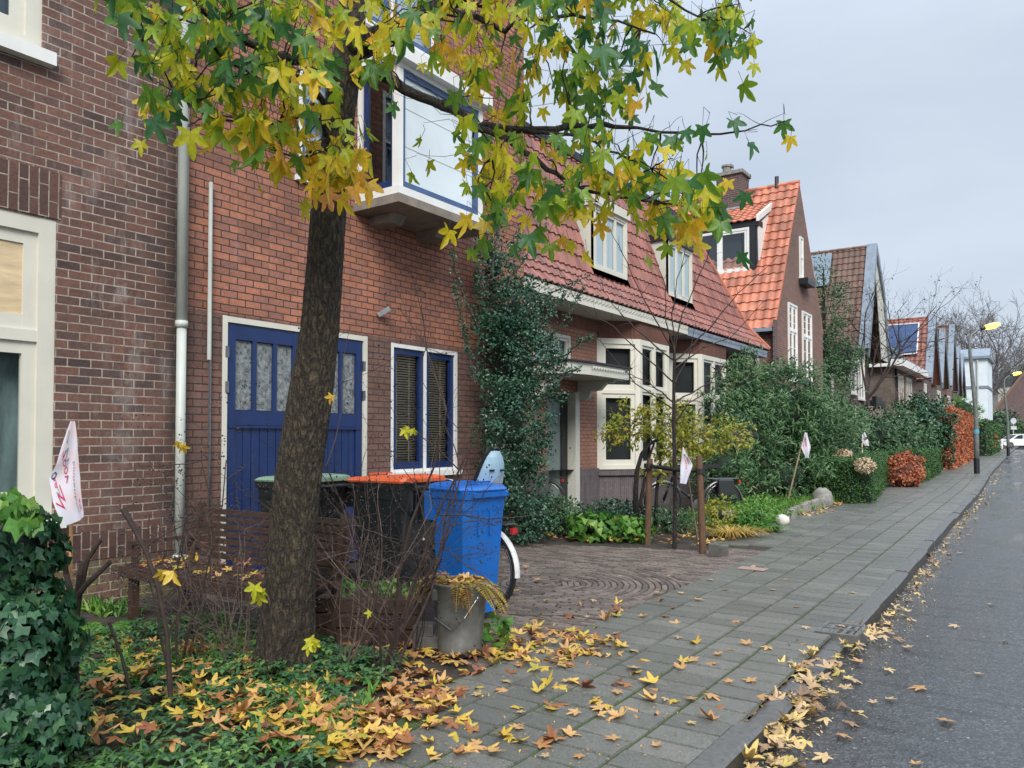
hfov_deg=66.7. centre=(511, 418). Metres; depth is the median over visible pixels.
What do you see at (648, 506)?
tree stake
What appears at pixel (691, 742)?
pavement
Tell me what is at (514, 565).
bicycle
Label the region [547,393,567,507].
door
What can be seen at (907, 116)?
sky
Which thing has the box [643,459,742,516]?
bicycle
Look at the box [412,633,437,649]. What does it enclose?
stone block
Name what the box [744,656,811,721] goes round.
ground
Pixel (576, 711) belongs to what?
fallen leaf
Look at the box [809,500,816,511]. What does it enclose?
edging post
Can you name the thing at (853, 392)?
window
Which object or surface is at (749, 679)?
fallen leaf
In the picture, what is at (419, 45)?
window
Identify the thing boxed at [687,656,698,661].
fallen leaf
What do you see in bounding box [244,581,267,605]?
caught leaf
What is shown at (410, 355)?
window
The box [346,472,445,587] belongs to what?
wheelie bin
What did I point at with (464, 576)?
bucket leaves
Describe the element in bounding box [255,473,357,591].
wheelie bin
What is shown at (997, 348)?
bare tree
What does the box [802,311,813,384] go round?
window
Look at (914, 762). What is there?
fallen leaf
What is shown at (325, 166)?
sweetgum tree
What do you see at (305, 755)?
ground cover
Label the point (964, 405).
conifer bush
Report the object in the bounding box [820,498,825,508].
edging post
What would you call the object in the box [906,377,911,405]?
window
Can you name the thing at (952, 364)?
gable house
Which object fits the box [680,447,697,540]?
flag
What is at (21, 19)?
window
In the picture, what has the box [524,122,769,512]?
row house
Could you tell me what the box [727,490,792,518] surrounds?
garden plant
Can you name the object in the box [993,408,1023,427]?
shrub
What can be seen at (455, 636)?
metal bucket
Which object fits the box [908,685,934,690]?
fallen leaf
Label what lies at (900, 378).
window
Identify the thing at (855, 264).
gable house
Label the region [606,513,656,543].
leafy plant
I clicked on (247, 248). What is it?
brick house
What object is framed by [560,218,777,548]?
young tree
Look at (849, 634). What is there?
storm drain
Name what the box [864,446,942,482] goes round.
clipped hedge
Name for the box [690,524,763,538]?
ornamental grass
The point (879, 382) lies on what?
bare tree
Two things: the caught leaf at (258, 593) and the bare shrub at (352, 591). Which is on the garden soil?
the bare shrub at (352, 591)
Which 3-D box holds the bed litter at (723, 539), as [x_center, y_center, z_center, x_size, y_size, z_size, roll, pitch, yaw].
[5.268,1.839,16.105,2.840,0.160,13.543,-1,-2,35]
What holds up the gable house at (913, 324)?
on the ground at (749, 717)
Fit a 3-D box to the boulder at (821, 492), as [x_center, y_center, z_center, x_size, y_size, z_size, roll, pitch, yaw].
[6.555,1.709,16.416,0.428,0.525,0.441,0,-2,8]
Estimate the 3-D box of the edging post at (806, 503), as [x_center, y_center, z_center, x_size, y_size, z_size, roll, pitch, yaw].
[5.684,1.781,15.111,0.133,0.311,0.133,0,-2,12]
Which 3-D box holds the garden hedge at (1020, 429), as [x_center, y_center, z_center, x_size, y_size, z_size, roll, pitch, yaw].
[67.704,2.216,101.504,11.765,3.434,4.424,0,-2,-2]
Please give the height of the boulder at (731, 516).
0.292 m
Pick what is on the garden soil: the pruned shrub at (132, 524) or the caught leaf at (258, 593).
the pruned shrub at (132, 524)
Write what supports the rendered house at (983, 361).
on the garden soil
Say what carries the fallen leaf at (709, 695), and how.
on the pavement
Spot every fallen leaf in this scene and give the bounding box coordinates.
[480,747,501,751]
[566,708,583,715]
[572,753,584,757]
[589,703,610,710]
[604,734,620,739]
[611,688,623,693]
[651,741,663,746]
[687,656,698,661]
[701,688,721,700]
[740,639,753,645]
[743,677,756,681]
[812,752,832,762]
[830,732,852,738]
[849,657,866,661]
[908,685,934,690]
[909,760,923,765]
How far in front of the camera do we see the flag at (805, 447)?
16.12 m
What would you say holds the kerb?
on the ground at (749, 717)
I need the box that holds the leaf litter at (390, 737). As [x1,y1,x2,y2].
[79,597,769,767]
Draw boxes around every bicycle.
[404,478,519,608]
[549,477,565,503]
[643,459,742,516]
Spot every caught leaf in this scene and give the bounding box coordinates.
[152,569,180,585]
[173,441,190,453]
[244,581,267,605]
[302,635,320,656]
[324,392,334,403]
[364,609,371,617]
[400,425,417,439]
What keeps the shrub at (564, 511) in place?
on the garden soil
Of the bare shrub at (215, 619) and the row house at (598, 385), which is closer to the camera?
the bare shrub at (215, 619)
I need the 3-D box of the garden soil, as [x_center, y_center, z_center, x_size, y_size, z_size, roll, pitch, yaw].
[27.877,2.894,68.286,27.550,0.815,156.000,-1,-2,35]
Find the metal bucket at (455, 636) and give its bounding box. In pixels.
[431,575,488,657]
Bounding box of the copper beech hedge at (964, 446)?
[907,405,973,469]
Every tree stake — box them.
[644,459,652,544]
[696,456,706,553]
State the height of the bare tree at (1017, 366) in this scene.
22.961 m
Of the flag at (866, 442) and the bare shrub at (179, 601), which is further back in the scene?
the flag at (866, 442)
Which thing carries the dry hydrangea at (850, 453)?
on the clipped hedge at (843, 488)
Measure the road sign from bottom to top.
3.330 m
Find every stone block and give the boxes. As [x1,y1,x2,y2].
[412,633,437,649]
[413,621,435,635]
[709,543,720,556]
[719,544,728,556]
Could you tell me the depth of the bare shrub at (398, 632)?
4.85 m
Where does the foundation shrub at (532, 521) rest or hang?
on the garden soil
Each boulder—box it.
[722,510,747,524]
[811,487,833,507]
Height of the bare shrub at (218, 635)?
1.721 m
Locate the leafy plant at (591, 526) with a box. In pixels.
[565,507,616,543]
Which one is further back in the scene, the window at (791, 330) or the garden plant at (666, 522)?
the window at (791, 330)
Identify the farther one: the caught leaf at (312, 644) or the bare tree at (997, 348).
the bare tree at (997, 348)
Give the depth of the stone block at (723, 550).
9.67 m
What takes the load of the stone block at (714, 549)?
on the brick forecourt
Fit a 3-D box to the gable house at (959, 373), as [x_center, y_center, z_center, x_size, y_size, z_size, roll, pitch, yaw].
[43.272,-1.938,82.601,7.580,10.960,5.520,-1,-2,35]
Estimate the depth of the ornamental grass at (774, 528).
12.05 m
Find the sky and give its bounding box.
[524,0,1023,372]
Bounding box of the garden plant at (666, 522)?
[639,504,710,534]
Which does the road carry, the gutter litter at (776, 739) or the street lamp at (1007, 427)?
the gutter litter at (776, 739)
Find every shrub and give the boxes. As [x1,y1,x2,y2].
[63,538,111,689]
[74,361,346,671]
[87,399,267,650]
[108,507,195,696]
[123,484,267,665]
[149,248,570,680]
[198,538,328,687]
[234,424,548,646]
[269,341,533,654]
[305,392,484,683]
[449,176,593,545]
[502,490,560,541]
[534,492,587,536]
[577,497,660,526]
[681,340,873,505]
[830,399,945,456]
[871,380,939,417]
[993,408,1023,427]
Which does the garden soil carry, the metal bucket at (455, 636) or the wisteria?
the wisteria
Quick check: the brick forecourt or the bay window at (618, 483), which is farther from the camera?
the bay window at (618, 483)
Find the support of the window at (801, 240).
in the gable house at (769, 225)
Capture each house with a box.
[0,0,190,603]
[181,0,523,593]
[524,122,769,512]
[670,164,822,483]
[811,243,890,418]
[869,347,927,418]
[888,315,941,401]
[931,328,949,402]
[937,324,958,406]
[952,346,962,405]
[957,353,966,400]
[960,348,994,420]
[992,364,1023,408]
[993,372,1023,424]
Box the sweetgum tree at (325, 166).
[93,0,797,682]
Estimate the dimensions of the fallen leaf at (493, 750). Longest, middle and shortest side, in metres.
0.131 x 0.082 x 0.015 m
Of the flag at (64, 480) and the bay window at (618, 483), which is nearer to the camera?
the flag at (64, 480)
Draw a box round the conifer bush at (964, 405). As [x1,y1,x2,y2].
[944,393,985,427]
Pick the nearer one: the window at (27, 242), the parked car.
the window at (27, 242)
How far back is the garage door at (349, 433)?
9.05 m
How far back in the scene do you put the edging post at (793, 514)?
14.19 m
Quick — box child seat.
[473,447,503,484]
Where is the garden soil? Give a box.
[46,446,1005,767]
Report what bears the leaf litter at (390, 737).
on the garden soil
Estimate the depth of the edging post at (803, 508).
14.82 m
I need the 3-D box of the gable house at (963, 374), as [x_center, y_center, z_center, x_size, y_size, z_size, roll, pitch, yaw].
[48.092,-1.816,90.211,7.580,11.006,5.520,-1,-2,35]
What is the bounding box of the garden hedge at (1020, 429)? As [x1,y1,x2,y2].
[998,424,1023,445]
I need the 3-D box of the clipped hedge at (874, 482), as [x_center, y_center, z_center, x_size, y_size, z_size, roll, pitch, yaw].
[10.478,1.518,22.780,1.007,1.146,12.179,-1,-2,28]
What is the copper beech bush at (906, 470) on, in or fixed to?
on the garden soil
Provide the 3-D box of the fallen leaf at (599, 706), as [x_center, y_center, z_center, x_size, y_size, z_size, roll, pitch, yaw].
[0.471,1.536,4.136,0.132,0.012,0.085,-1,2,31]
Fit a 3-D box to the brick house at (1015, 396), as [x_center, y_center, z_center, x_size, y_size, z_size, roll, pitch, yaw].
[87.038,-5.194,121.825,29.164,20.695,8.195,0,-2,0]
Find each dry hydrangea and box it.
[834,448,853,457]
[853,457,876,473]
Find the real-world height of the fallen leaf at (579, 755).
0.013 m
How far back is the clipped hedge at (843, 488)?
17.57 m
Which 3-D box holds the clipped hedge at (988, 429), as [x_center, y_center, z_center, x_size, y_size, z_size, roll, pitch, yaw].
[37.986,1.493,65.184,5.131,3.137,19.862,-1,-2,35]
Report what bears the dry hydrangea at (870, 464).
on the clipped hedge at (843, 488)
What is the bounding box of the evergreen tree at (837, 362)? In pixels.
[813,250,871,456]
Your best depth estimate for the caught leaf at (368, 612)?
4.29 m
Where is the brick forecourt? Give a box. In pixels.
[203,544,763,667]
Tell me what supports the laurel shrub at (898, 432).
on the garden soil
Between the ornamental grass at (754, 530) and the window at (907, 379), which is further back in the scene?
the window at (907, 379)
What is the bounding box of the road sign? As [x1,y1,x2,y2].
[1011,418,1016,447]
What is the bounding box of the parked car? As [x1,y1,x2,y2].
[998,434,1023,447]
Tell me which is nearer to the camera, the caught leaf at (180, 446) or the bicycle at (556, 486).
the caught leaf at (180, 446)
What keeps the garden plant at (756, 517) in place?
on the garden soil
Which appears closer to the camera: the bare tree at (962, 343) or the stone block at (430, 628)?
the stone block at (430, 628)
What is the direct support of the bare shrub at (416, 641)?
on the garden soil
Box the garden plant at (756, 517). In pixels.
[730,500,780,528]
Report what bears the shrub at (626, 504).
on the garden soil
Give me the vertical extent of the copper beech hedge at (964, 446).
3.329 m
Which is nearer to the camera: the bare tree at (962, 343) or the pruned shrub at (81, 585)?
the pruned shrub at (81, 585)
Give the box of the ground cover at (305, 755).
[38,610,406,767]
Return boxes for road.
[754,446,1023,767]
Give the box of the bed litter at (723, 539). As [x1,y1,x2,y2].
[540,491,883,544]
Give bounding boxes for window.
[0,0,41,46]
[0,208,55,513]
[295,66,326,183]
[353,46,492,243]
[365,0,438,62]
[388,343,462,474]
[534,330,570,360]
[597,321,670,508]
[669,339,725,497]
[787,302,797,382]
[799,236,803,277]
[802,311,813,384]
[850,360,857,395]
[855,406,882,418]
[857,354,865,400]
[898,374,903,416]
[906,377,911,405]
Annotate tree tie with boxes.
[644,463,704,473]
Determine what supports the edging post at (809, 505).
on the garden soil
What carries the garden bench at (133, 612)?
on the garden soil
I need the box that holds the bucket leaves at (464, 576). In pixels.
[434,570,487,584]
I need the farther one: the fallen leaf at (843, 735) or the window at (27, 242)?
the window at (27, 242)
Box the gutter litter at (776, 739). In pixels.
[742,469,1005,767]
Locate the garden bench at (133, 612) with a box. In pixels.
[118,502,355,643]
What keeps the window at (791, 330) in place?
in the gable house at (769, 225)
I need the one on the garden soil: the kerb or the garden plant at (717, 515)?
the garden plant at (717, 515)
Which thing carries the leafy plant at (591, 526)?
on the garden soil
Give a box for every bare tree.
[828,257,981,408]
[928,282,1023,397]
[983,338,1016,376]
[990,327,1023,398]
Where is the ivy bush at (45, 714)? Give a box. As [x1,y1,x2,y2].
[0,486,97,767]
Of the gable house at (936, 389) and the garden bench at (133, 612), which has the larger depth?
the gable house at (936, 389)
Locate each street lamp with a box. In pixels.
[968,323,999,473]
[1003,372,1020,455]
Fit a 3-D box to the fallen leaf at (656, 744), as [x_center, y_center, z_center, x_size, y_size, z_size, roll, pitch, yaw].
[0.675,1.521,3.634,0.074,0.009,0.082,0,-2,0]
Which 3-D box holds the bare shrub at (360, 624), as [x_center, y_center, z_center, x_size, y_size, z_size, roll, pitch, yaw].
[-0.974,0.727,4.830,1.340,1.894,1.498,-1,-2,35]
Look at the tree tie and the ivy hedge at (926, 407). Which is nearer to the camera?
the tree tie
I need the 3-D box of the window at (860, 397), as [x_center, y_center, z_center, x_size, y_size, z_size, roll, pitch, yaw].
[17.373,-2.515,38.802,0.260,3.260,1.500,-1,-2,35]
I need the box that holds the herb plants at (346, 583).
[341,577,423,597]
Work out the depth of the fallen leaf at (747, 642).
5.45 m
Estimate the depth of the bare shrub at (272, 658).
4.51 m
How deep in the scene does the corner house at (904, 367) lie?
43.85 m
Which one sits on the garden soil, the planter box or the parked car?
the planter box
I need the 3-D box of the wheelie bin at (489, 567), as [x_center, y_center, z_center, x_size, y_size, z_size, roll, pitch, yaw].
[-0.376,1.057,6.373,0.618,1.100,0.534,-1,-2,45]
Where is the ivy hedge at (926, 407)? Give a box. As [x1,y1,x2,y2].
[895,390,961,467]
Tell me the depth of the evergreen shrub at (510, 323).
10.64 m
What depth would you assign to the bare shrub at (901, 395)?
39.96 m
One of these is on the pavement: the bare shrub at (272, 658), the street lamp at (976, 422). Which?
the street lamp at (976, 422)
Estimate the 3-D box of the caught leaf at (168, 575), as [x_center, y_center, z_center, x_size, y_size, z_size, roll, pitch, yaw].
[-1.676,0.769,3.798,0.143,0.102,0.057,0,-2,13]
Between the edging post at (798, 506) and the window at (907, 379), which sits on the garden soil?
the edging post at (798, 506)
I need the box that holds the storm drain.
[814,621,867,651]
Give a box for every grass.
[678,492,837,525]
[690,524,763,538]
[715,525,776,536]
[753,523,797,531]
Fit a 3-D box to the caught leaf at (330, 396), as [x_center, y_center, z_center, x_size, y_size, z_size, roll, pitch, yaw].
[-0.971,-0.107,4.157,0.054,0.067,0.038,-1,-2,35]
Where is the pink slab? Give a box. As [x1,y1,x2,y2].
[737,566,768,570]
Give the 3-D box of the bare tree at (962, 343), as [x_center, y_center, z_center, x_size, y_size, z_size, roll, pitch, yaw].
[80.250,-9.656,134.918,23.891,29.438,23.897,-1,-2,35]
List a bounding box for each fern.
[79,620,140,639]
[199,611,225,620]
[406,573,508,617]
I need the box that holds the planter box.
[315,586,436,643]
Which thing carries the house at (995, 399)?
on the ground at (749, 717)
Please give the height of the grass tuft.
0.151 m
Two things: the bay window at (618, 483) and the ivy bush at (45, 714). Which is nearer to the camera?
the ivy bush at (45, 714)
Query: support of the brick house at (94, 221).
on the garden soil
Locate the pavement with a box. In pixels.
[335,446,1016,767]
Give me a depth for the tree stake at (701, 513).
9.94 m
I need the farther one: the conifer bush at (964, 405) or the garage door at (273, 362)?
the conifer bush at (964, 405)
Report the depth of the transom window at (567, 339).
14.89 m
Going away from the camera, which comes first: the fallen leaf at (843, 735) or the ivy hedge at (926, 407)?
the fallen leaf at (843, 735)
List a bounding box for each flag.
[49,421,83,580]
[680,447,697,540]
[787,432,810,500]
[862,432,868,452]
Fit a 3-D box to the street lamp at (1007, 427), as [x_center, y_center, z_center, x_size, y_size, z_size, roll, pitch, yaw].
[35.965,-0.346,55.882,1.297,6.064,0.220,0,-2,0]
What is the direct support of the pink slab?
on the pavement
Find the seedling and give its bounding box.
[482,610,513,649]
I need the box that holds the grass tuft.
[81,594,150,617]
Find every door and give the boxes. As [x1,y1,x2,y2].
[224,323,298,569]
[323,338,365,561]
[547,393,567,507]
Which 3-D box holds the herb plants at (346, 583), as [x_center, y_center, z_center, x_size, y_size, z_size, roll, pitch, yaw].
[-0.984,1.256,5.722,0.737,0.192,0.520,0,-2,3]
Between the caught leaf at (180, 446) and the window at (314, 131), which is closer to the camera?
the caught leaf at (180, 446)
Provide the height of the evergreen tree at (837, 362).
9.192 m
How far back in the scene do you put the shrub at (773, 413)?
17.66 m
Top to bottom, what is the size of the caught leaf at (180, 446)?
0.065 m
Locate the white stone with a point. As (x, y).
(785, 519)
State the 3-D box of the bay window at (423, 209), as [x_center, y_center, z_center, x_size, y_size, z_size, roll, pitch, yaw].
[-1.060,-3.254,9.618,0.760,1.910,1.740,-1,-2,35]
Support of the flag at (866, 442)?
on the garden soil
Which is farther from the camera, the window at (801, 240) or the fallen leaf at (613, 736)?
the window at (801, 240)
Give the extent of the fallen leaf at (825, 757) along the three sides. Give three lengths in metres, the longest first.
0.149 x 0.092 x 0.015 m
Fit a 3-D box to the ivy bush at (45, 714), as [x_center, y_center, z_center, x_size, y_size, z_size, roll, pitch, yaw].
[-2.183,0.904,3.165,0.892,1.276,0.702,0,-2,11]
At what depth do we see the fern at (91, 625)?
5.81 m
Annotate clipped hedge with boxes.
[798,455,863,503]
[836,450,891,503]
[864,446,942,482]
[979,417,1002,455]
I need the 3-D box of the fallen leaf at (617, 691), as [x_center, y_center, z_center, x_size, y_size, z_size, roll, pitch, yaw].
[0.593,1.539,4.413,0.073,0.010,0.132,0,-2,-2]
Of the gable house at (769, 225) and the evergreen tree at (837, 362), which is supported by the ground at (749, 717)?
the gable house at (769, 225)
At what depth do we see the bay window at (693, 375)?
18.90 m
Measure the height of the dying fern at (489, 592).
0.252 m
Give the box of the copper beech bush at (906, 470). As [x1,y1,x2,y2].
[886,450,926,486]
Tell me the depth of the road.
5.20 m
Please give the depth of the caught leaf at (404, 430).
4.60 m
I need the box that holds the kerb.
[686,446,1019,767]
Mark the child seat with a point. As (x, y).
(495, 460)
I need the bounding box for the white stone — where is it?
[775,514,789,524]
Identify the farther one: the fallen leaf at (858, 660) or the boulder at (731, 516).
the boulder at (731, 516)
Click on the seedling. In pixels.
(502, 626)
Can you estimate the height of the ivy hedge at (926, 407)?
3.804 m
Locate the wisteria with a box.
[592,390,756,525]
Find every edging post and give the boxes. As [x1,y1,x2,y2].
[787,508,794,517]
[793,505,800,514]
[799,504,805,513]
[801,502,808,512]
[804,501,810,510]
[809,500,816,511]
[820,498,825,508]
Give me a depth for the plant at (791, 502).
15.48 m
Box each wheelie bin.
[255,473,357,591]
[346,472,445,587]
[422,480,508,612]
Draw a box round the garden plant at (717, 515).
[705,493,736,529]

